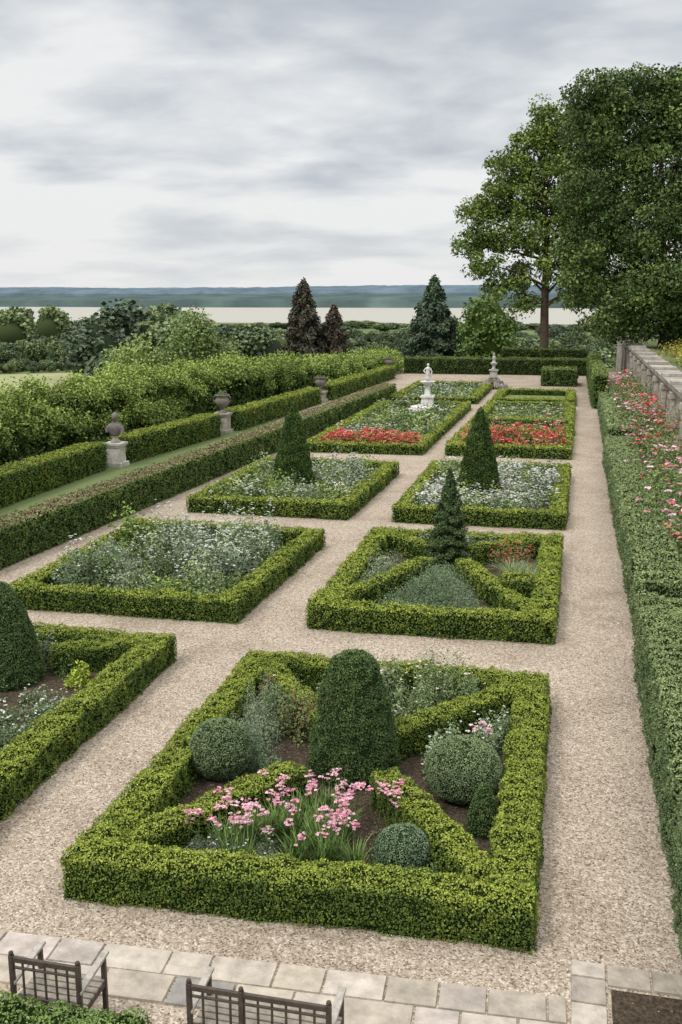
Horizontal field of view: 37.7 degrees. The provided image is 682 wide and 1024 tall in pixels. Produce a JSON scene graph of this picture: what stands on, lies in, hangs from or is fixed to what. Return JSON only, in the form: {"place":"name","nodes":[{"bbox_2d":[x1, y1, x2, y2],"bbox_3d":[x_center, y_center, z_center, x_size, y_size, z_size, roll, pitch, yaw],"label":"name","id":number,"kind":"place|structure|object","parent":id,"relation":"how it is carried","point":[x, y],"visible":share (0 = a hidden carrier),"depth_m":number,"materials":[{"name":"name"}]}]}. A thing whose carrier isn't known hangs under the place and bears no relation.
{"place":"outdoors","nodes":[
{"label":"outdoors","id":0,"kind":"place"},
{"bbox_2d":[0,373,78,396],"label":"meadow","id":1,"kind":"structure","parent":0,"point":[54,377],"depth_m":267.63,"materials":[{"name":"green plant"}]},
{"bbox_2d":[0,661,101,751],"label":"planting soil","id":2,"kind":"structure","parent":0,"point":[49,681],"depth_m":16.68,"materials":[{"name":"brown soil"}]},
{"bbox_2d":[0,581,45,691],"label":"topiary cone","id":3,"kind":"object","parent":2,"relation":"on","point":[22,664],"visible":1,"depth_m":16.80,"materials":[{"name":"green plant"}]},
{"bbox_2d":[0,679,81,758],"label":"ground cover","id":4,"kind":"object","parent":2,"relation":"on","point":[38,709],"visible":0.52,"depth_m":15.56,"materials":[{"name":"green plant"}]},
{"bbox_2d":[36,631,91,689],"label":"border plants","id":5,"kind":"object","parent":2,"relation":"on","point":[83,673],"visible":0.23,"depth_m":17.16,"materials":[{"name":"green plant"}]},
{"bbox_2d":[0,621,176,820],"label":"box hedge","id":6,"kind":"object","parent":2,"relation":"on","point":[131,666],"visible":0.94,"depth_m":15.77,"materials":[{"name":"green plant"}]},
{"bbox_2d":[0,285,564,295],"bbox_3d":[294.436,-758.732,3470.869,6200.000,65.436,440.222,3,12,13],"label":"distant hills","id":7,"kind":"structure","parent":0,"point":[322,290],"depth_m":3487.62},
{"bbox_2d":[0,294,655,307],"bbox_3d":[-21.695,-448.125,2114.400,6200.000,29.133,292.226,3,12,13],"label":"distant hills","id":8,"kind":"structure","parent":0,"point":[340,301],"depth_m":2055.87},
{"bbox_2d":[176,691,503,875],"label":"planting soil","id":9,"kind":"structure","parent":0,"point":[407,772],"depth_m":13.35,"materials":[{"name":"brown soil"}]},
{"bbox_2d":[189,717,252,780],"bbox_3d":[-1.658,3.256,13.777,0.875,0.872,0.896,3,12,13],"label":"topiary ball","id":10,"kind":"object","parent":9,"relation":"on","point":[220,748],"visible":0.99,"depth_m":13.49,"materials":[{"name":"green plant"}]},
{"bbox_2d":[230,690,284,763],"bbox_3d":[-1.270,3.104,14.651,1.106,0.782,1.266,3,12,13],"label":"lavender bush","id":11,"kind":"object","parent":9,"relation":"on","point":[267,730],"visible":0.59,"depth_m":14.81,"materials":[{"name":"green plant"}]},
{"bbox_2d":[243,738,281,773],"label":"lavender bush","id":12,"kind":"object","parent":9,"relation":"on","point":[258,759],"visible":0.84,"depth_m":13.97,"materials":[{"name":"green plant"}]},
{"bbox_2d":[240,678,289,729],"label":"lavender bush","id":13,"kind":"object","parent":9,"relation":"on","point":[272,701],"visible":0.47,"depth_m":15.39,"materials":[{"name":"green plant"}]},
{"bbox_2d":[255,666,305,710],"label":"rose bush","id":14,"kind":"object","parent":9,"relation":"on","point":[269,679],"visible":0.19,"depth_m":15.98,"materials":[{"name":"green plant"}]},
{"bbox_2d":[182,768,405,867],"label":"pink flowers","id":15,"kind":"object","parent":9,"relation":"on","point":[328,834],"visible":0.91,"depth_m":11.86,"materials":[{"name":"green plant"}]},
{"bbox_2d":[272,683,315,749],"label":"rose bush","id":16,"kind":"object","parent":9,"relation":"on","point":[294,719],"visible":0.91,"depth_m":14.92,"materials":[{"name":"green plant"}]},
{"bbox_2d":[59,649,551,954],"bbox_3d":[0.151,3.401,13.668,5.298,0.615,6.925,3,12,13],"label":"box hedge","id":17,"kind":"object","parent":9,"relation":"on","point":[121,852],"visible":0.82,"depth_m":11.22,"materials":[{"name":"green plant"}]},
{"bbox_2d":[171,815,440,875],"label":"border plants","id":18,"kind":"object","parent":9,"relation":"on","point":[260,853],"visible":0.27,"depth_m":11.70,"materials":[{"name":"green plant"}]},
{"bbox_2d":[307,648,400,790],"bbox_3d":[0.193,2.762,13.771,1.323,1.851,1.293,3,12,13],"label":"topiary cone","id":19,"kind":"object","parent":9,"relation":"on","point":[352,734],"visible":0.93,"depth_m":13.37,"materials":[{"name":"green plant"}]},
{"bbox_2d":[380,649,405,708],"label":"rose bush","id":20,"kind":"object","parent":9,"relation":"on","point":[394,678],"visible":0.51,"depth_m":16.13,"materials":[{"name":"green plant"}]},
{"bbox_2d":[374,823,431,873],"bbox_3d":[0.711,3.893,11.527,0.689,0.583,0.692,3,12,13],"label":"topiary ball","id":21,"kind":"object","parent":9,"relation":"on","point":[403,845],"visible":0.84,"depth_m":11.33,"materials":[{"name":"green plant"}]},
{"bbox_2d":[391,660,438,719],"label":"rose bush","id":22,"kind":"object","parent":9,"relation":"on","point":[417,701],"visible":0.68,"depth_m":15.46,"materials":[{"name":"green plant"}]},
{"bbox_2d":[404,643,454,706],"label":"rose bush","id":23,"kind":"object","parent":9,"relation":"on","point":[432,670],"visible":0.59,"depth_m":16.00,"materials":[{"name":"green plant"}]},
{"bbox_2d":[428,646,485,706],"bbox_3d":[1.803,2.681,15.789,0.956,1.124,0.801,3,12,13],"label":"rose bush","id":24,"kind":"object","parent":9,"relation":"on","point":[469,689],"visible":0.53,"depth_m":15.78,"materials":[{"name":"green plant"}]},
{"bbox_2d":[424,734,502,804],"bbox_3d":[1.607,3.388,13.146,1.030,0.874,1.038,3,12,13],"label":"topiary ball","id":25,"kind":"object","parent":9,"relation":"on","point":[459,769],"visible":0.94,"depth_m":12.83,"materials":[{"name":"green plant"}]},
{"bbox_2d":[466,782,499,839],"bbox_3d":[1.753,3.650,12.291,0.437,0.716,0.431,3,12,13],"label":"topiary cone","id":26,"kind":"object","parent":9,"relation":"on","point":[482,811],"visible":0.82,"depth_m":12.17,"materials":[{"name":"green plant"}]},
{"bbox_2d":[469,711,500,753],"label":"white flower bush","id":27,"kind":"object","parent":9,"relation":"on","point":[485,737],"visible":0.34,"depth_m":14.33,"materials":[{"name":"green plant"}]},
{"bbox_2d":[481,705,513,752],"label":"white flower bush","id":28,"kind":"object","parent":9,"relation":"on","point":[501,731],"visible":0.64,"depth_m":14.68,"materials":[{"name":"green plant"}]},
{"bbox_2d":[0,307,680,324],"bbox_3d":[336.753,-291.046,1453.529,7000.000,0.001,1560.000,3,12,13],"label":"river","id":29,"kind":"structure","parent":0,"point":[382,315],"depth_m":1230.31,"materials":[{"name":"grey liquid"}]},
{"bbox_2d":[0,369,681,1023],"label":"gravel path","id":30,"kind":"structure","parent":0,"point":[88,779],"depth_m":13.85,"materials":[{"name":"beige gravel"}]},
{"bbox_2d":[0,990,151,1023],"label":"box hedge","id":31,"kind":"object","parent":30,"relation":"on","point":[13,1010],"visible":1,"depth_m":8.42,"materials":[{"name":"green plant"}]},
{"bbox_2d":[51,490,282,596],"bbox_3d":[-3.867,0.618,23.849,4.916,1.800,6.309,3,12,13],"label":"flowering shrub bed","id":32,"kind":"object","parent":30,"relation":"on","point":[203,567],"visible":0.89,"depth_m":22.86,"materials":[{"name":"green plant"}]},
{"bbox_2d":[71,548,114,588],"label":"young shrub","id":33,"kind":"object","parent":32,"relation":"on","point":[90,563],"visible":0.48,"depth_m":22.64,"materials":[{"name":"green plant"}]},
{"bbox_2d":[105,501,156,558],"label":"young shrub","id":34,"kind":"object","parent":32,"relation":"on","point":[125,532],"visible":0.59,"depth_m":25.21,"materials":[{"name":"green plant"}]},
{"bbox_2d":[9,517,325,624],"bbox_3d":[-3.798,1.192,23.955,5.554,0.620,7.032,3,12,13],"label":"box hedge","id":35,"kind":"object","parent":32,"relation":"on","point":[301,546],"visible":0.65,"depth_m":21.08,"materials":[{"name":"green plant"}]},
{"bbox_2d":[0,382,397,569],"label":"clipped hedge","id":36,"kind":"object","parent":30,"relation":"on","point":[35,529],"visible":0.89,"depth_m":31.59,"materials":[{"name":"green plant"}]},
{"bbox_2d":[478,353,507,387],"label":"rockwork fountain","id":37,"kind":"object","parent":30,"relation":"on","point":[494,379],"visible":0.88,"depth_m":71.81,"materials":[{"name":"stone"}]},
{"bbox_2d":[403,355,586,375],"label":"yew hedge","id":38,"kind":"object","parent":30,"relation":"on","point":[509,365],"visible":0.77,"depth_m":85.28,"materials":[{"name":"green plant"}]},
{"bbox_2d":[500,346,588,358],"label":"yew hedge","id":39,"kind":"object","parent":30,"relation":"on","point":[537,352],"visible":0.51,"depth_m":88.30,"materials":[{"name":"green plant"}]},
{"bbox_2d":[539,365,578,386],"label":"yew hedge","id":40,"kind":"object","parent":30,"relation":"on","point":[565,376],"visible":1,"depth_m":73.96,"materials":[{"name":"green plant"}]},
{"bbox_2d":[585,353,609,408],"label":"tall clipped hedge","id":41,"kind":"object","parent":30,"relation":"on","point":[597,376],"visible":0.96,"depth_m":60.46,"materials":[{"name":"green plant"}]},
{"bbox_2d":[596,392,631,447],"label":"tall clipped hedge","id":42,"kind":"object","parent":30,"relation":"on","point":[610,422],"visible":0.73,"depth_m":46.49,"materials":[{"name":"green plant"}]},
{"bbox_2d":[601,434,681,635],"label":"tall clipped hedge","id":43,"kind":"object","parent":30,"relation":"on","point":[651,562],"visible":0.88,"depth_m":23.88,"materials":[{"name":"green plant"}]},
{"bbox_2d":[620,393,663,445],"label":"climbing rose bush","id":44,"kind":"object","parent":30,"relation":"on","point":[639,420],"visible":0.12,"depth_m":41.07,"materials":[{"name":"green plant"}]},
{"bbox_2d":[608,421,681,498],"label":"climbing rose bush","id":45,"kind":"object","parent":30,"relation":"on","point":[672,452],"visible":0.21,"depth_m":32.05,"materials":[{"name":"green plant"}]},
{"bbox_2d":[623,389,667,429],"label":"climbing rose bush","id":46,"kind":"object","parent":30,"relation":"on","point":[643,399],"visible":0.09,"depth_m":42.87,"materials":[{"name":"green plant"}]},
{"bbox_2d":[618,392,675,441],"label":"climbing rose bush","id":47,"kind":"object","parent":30,"relation":"on","point":[650,421],"visible":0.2,"depth_m":39.76,"materials":[{"name":"green plant"}]},
{"bbox_2d":[629,411,679,455],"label":"climbing rose bush","id":48,"kind":"object","parent":30,"relation":"on","point":[644,428],"visible":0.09,"depth_m":37.63,"materials":[{"name":"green plant"}]},
{"bbox_2d":[631,590,681,958],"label":"tall clipped hedge","id":49,"kind":"object","parent":30,"relation":"on","point":[658,651],"visible":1,"depth_m":13.82,"materials":[{"name":"green plant"}]},
{"bbox_2d":[632,485,681,560],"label":"climbing rose bush","id":50,"kind":"object","parent":30,"relation":"on","point":[663,511],"visible":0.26,"depth_m":24.23,"materials":[{"name":"green plant"}]},
{"bbox_2d":[632,446,681,526],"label":"climbing rose bush","id":51,"kind":"object","parent":30,"relation":"on","point":[662,484],"visible":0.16,"depth_m":28.41,"materials":[{"name":"green plant"}]},
{"bbox_2d":[634,440,681,530],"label":"climbing rose bush","id":52,"kind":"object","parent":30,"relation":"on","point":[670,485],"visible":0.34,"depth_m":27.19,"materials":[{"name":"green plant"}]},
{"bbox_2d":[634,413,681,476],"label":"climbing rose bush","id":53,"kind":"object","parent":30,"relation":"on","point":[643,452],"visible":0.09,"depth_m":35.09,"materials":[{"name":"green plant"}]},
{"bbox_2d":[636,399,681,488],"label":"climbing rose bush","id":54,"kind":"object","parent":30,"relation":"on","point":[658,437],"visible":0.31,"depth_m":32.92,"materials":[{"name":"green plant"}]},
{"bbox_2d":[639,437,681,538],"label":"climbing rose bush","id":55,"kind":"object","parent":30,"relation":"on","point":[666,483],"visible":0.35,"depth_m":25.04,"materials":[{"name":"green plant"}]},
{"bbox_2d":[663,488,681,561],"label":"climbing rose bush","id":56,"kind":"object","parent":30,"relation":"on","point":[677,533],"visible":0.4,"depth_m":22.81,"materials":[{"name":"green plant"}]},
{"label":"planting soil","id":57,"kind":"structure","parent":30,"relation":"on","visible":0},
{"bbox_2d":[204,442,380,502],"bbox_3d":[-1.283,-1.345,34.104,5.044,1.338,7.915,3,12,13],"label":"white flower bed","id":58,"kind":"object","parent":57,"relation":"on","point":[340,476],"visible":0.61,"depth_m":32.66,"materials":[{"name":"green plant"}]},
{"bbox_2d":[186,455,399,520],"bbox_3d":[-1.276,-0.986,34.045,5.443,0.647,8.408,3,12,13],"label":"box hedge","id":59,"kind":"object","parent":57,"relation":"on","point":[345,507],"visible":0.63,"depth_m":30.56,"materials":[{"name":"green plant"}]},
{"bbox_2d":[272,402,314,494],"bbox_3d":[-1.593,-2.055,33.082,1.478,3.178,1.509,3,12,13],"label":"topiary cone","id":60,"kind":"object","parent":57,"relation":"on","point":[293,452],"visible":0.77,"depth_m":32.70,"materials":[{"name":"green plant"}]},
{"label":"planting soil","id":61,"kind":"structure","parent":30,"relation":"on","visible":0},
{"bbox_2d":[444,400,575,459],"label":"box hedge","id":62,"kind":"object","parent":61,"relation":"on","point":[454,446],"visible":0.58,"depth_m":43.61,"materials":[{"name":"green plant"}]},
{"bbox_2d":[459,421,569,447],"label":"red flower bed","id":63,"kind":"object","parent":61,"relation":"on","point":[533,438],"visible":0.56,"depth_m":43.13,"materials":[{"name":"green plant"}]},
{"bbox_2d":[489,400,565,429],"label":"border plants","id":64,"kind":"object","parent":61,"relation":"on","point":[531,411],"visible":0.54,"depth_m":54.24,"materials":[{"name":"green plant"}]},
{"label":"lawn","id":65,"kind":"structure","parent":30,"relation":"on","visible":0},
{"bbox_2d":[390,380,493,403],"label":"box hedge","id":66,"kind":"object","parent":65,"relation":"on","point":[476,397],"visible":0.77,"depth_m":64.18,"materials":[{"name":"green plant"}]},
{"bbox_2d":[405,382,480,397],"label":"border plants","id":67,"kind":"object","parent":65,"relation":"on","point":[447,389],"visible":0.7,"depth_m":67.99,"materials":[{"name":"green plant"}]},
{"bbox_2d":[0,930,681,1023],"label":"stone paving","id":68,"kind":"structure","parent":0,"point":[134,973],"depth_m":9.61,"materials":[{"name":"beige stone"}]},
{"bbox_2d":[8,940,108,1013],"bbox_3d":[-2.506,4.241,8.953,0.695,0.960,0.542,3,12,13],"label":"garden chair","id":69,"kind":"object","parent":68,"relation":"on","point":[69,983],"visible":0.84,"depth_m":8.82,"materials":[{"name":"paint"}]},
{"bbox_2d":[185,966,345,1023],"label":"garden bench","id":70,"kind":"object","parent":68,"relation":"on","point":[239,1006],"visible":1,"depth_m":8.37,"materials":[{"name":"paint"}]},
{"bbox_2d":[0,322,681,516],"bbox_3d":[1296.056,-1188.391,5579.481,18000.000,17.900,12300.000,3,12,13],"label":"ground","id":71,"kind":"structure","parent":0,"point":[107,474],"depth_m":41.35,"materials":[{"name":"green plant"}]},
{"bbox_2d":[0,441,108,508],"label":"clipped hedge","id":72,"kind":"object","parent":71,"relation":"on","point":[35,476],"visible":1,"depth_m":34.40,"materials":[{"name":"green plant"}]},
{"bbox_2d":[104,412,129,467],"bbox_3d":[-8.792,-2.829,38.988,0.817,2.120,0.742,3,12,13],"label":"stone bust","id":73,"kind":"object","parent":71,"relation":"on","point":[116,450],"visible":0.98,"depth_m":38.83,"materials":[{"name":"grey stone"}]},
{"bbox_2d":[94,333,162,377],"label":"lime tree","id":74,"kind":"object","parent":71,"relation":"on","point":[133,353],"visible":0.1,"depth_m":113.34,"materials":[{"name":"green plant"}]},
{"bbox_2d":[108,412,222,462],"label":"clipped hedge","id":75,"kind":"object","parent":71,"relation":"on","point":[150,442],"visible":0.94,"depth_m":43.06,"materials":[{"name":"green plant"}]},
{"bbox_2d":[155,305,243,368],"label":"willow tree","id":76,"kind":"object","parent":71,"relation":"on","point":[198,339],"visible":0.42,"depth_m":107.25,"materials":[{"name":"green plant"}]},
{"bbox_2d":[0,345,404,467],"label":"leafy hedge","id":77,"kind":"object","parent":71,"relation":"on","point":[64,414],"visible":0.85,"depth_m":45.42,"materials":[{"name":"green plant"}]},
{"bbox_2d":[213,390,233,433],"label":"stone urn","id":78,"kind":"object","parent":71,"relation":"on","point":[221,401],"visible":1,"depth_m":48.32,"materials":[{"name":"grey stone"}]},
{"bbox_2d":[224,386,321,430],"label":"clipped hedge","id":79,"kind":"object","parent":71,"relation":"on","point":[248,414],"visible":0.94,"depth_m":53.92,"materials":[{"name":"green plant"}]},
{"bbox_2d":[277,277,327,360],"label":"bronze conifer","id":80,"kind":"object","parent":71,"relation":"on","point":[303,330],"visible":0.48,"depth_m":114.75,"materials":[{"name":"brown plant"}]},
{"bbox_2d":[0,298,658,382],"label":"distant trees","id":81,"kind":"object","parent":71,"relation":"on","point":[49,338],"visible":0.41,"depth_m":288.07,"materials":[{"name":"green plant"}]},
{"bbox_2d":[320,303,352,355],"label":"bronze conifer","id":82,"kind":"object","parent":71,"relation":"on","point":[334,338],"visible":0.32,"depth_m":116.34,"materials":[{"name":"brown plant"}]},
{"bbox_2d":[322,364,395,400],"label":"clipped hedge","id":83,"kind":"object","parent":71,"relation":"on","point":[340,387],"visible":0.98,"depth_m":70.38,"materials":[{"name":"green plant"}]},
{"bbox_2d":[400,273,463,359],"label":"spruce tree","id":84,"kind":"object","parent":71,"relation":"on","point":[432,327],"visible":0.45,"depth_m":111.22,"materials":[{"name":"green plant"}]},
{"bbox_2d":[454,294,519,357],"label":"lime tree","id":85,"kind":"object","parent":71,"relation":"on","point":[489,327],"visible":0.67,"depth_m":107.25,"materials":[{"name":"green plant"}]},
{"bbox_2d":[450,93,627,348],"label":"plane tree","id":86,"kind":"object","parent":71,"relation":"on","point":[543,137],"visible":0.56,"depth_m":91.83,"materials":[{"name":"green plant"}]},
{"bbox_2d":[545,61,681,347],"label":"plane tree","id":87,"kind":"object","parent":71,"relation":"on","point":[641,289],"visible":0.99,"depth_m":69.66,"materials":[{"name":"green plant"}]},
{"bbox_2d":[615,335,681,450],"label":"stone wall","id":88,"kind":"structure","parent":71,"relation":"on","point":[638,357],"depth_m":49.39,"materials":[{"name":"beige stone"}]},
{"bbox_2d":[651,338,681,366],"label":"yellow shrubs","id":89,"kind":"object","parent":71,"relation":"on","point":[675,348],"visible":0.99,"depth_m":61.36,"materials":[{"name":"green plant"}]},
{"bbox_2d":[0,0,681,287],"label":"sky","id":90,"kind":"structure","parent":0,"point":[144,143],"materials":[{"name":"white"}]},
{"bbox_2d":[366,552,536,609],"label":"planting soil","id":91,"kind":"structure","parent":0,"point":[493,572],"depth_m":24.00,"materials":[{"name":"brown soil"}]},
{"bbox_2d":[353,527,497,584],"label":"border plants","id":92,"kind":"object","parent":91,"relation":"on","point":[385,565],"visible":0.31,"depth_m":23.45,"materials":[{"name":"green plant"}]},
{"bbox_2d":[371,561,490,610],"bbox_3d":[2.123,1.605,21.572,2.734,0.793,3.417,3,12,13],"label":"santolina mound","id":93,"kind":"object","parent":91,"relation":"on","point":[434,589],"visible":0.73,"depth_m":21.37,"materials":[{"name":"green plant"}]},
{"bbox_2d":[305,526,564,644],"bbox_3d":[2.485,1.357,22.841,5.072,0.767,7.416,3,12,13],"label":"box hedge","id":94,"kind":"object","parent":91,"relation":"on","point":[523,610],"visible":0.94,"depth_m":20.90,"materials":[{"name":"green plant"}]},
{"bbox_2d":[424,466,474,571],"bbox_3d":[2.589,0.253,24.436,1.445,2.820,1.477,3,12,13],"label":"conifer shrub","id":95,"kind":"object","parent":91,"relation":"on","point":[447,543],"visible":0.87,"depth_m":24.17,"materials":[{"name":"green plant"}]},
{"bbox_2d":[486,539,558,586],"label":"red flowers","id":96,"kind":"object","parent":91,"relation":"on","point":[506,562],"visible":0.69,"depth_m":24.02,"materials":[{"name":"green plant"}]},
{"bbox_2d":[411,450,563,510],"bbox_3d":[4.963,-1.062,33.109,4.886,1.194,8.539,3,12,13],"label":"white flower bed","id":97,"kind":"object","parent":0,"point":[510,494],"visible":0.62,"depth_m":32.01,"materials":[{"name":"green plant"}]},
{"bbox_2d":[457,407,500,501],"bbox_3d":[4.433,-1.815,32.046,1.482,3.128,1.470,3,12,13],"label":"topiary cone","id":98,"kind":"object","parent":97,"relation":"on","point":[479,464],"visible":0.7,"depth_m":31.66,"materials":[{"name":"green plant"}]},
{"bbox_2d":[391,459,572,529],"bbox_3d":[4.963,-0.778,33.087,5.276,0.645,9.179,3,12,13],"label":"box hedge","id":99,"kind":"object","parent":97,"relation":"on","point":[555,515],"visible":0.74,"depth_m":29.20,"materials":[{"name":"green plant"}]},
{"bbox_2d":[507,395,565,400],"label":"lawn","id":100,"kind":"structure","parent":0,"point":[533,396],"depth_m":66.42,"materials":[{"name":"green plant"}]},
{"bbox_2d":[491,387,577,406],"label":"box hedge","id":101,"kind":"object","parent":100,"relation":"on","point":[569,394],"visible":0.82,"depth_m":65.93,"materials":[{"name":"green plant"}]},
{"bbox_2d":[611,990,681,1023],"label":"planting soil","id":102,"kind":"structure","parent":0,"point":[644,1009],"depth_m":9.31,"materials":[{"name":"brown soil"}]},
{"label":"planting soil","id":103,"kind":"structure","parent":0,"visible":0},
{"bbox_2d":[319,427,421,445],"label":"red flower bed","id":104,"kind":"object","parent":103,"relation":"on","point":[386,436],"visible":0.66,"depth_m":43.37,"materials":[{"name":"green plant"}]},
{"bbox_2d":[307,399,470,455],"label":"box hedge","id":105,"kind":"object","parent":103,"relation":"on","point":[426,442],"visible":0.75,"depth_m":42.81,"materials":[{"name":"green plant"}]},
{"bbox_2d":[336,391,458,435],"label":"white flower bed","id":106,"kind":"object","parent":103,"relation":"on","point":[390,416],"visible":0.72,"depth_m":50.29,"materials":[{"name":"green plant"}]},
{"bbox_2d":[408,363,446,412],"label":"white statue","id":107,"kind":"object","parent":103,"relation":"on","point":[427,397],"visible":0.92,"depth_m":57.13,"materials":[{"name":"stone"}]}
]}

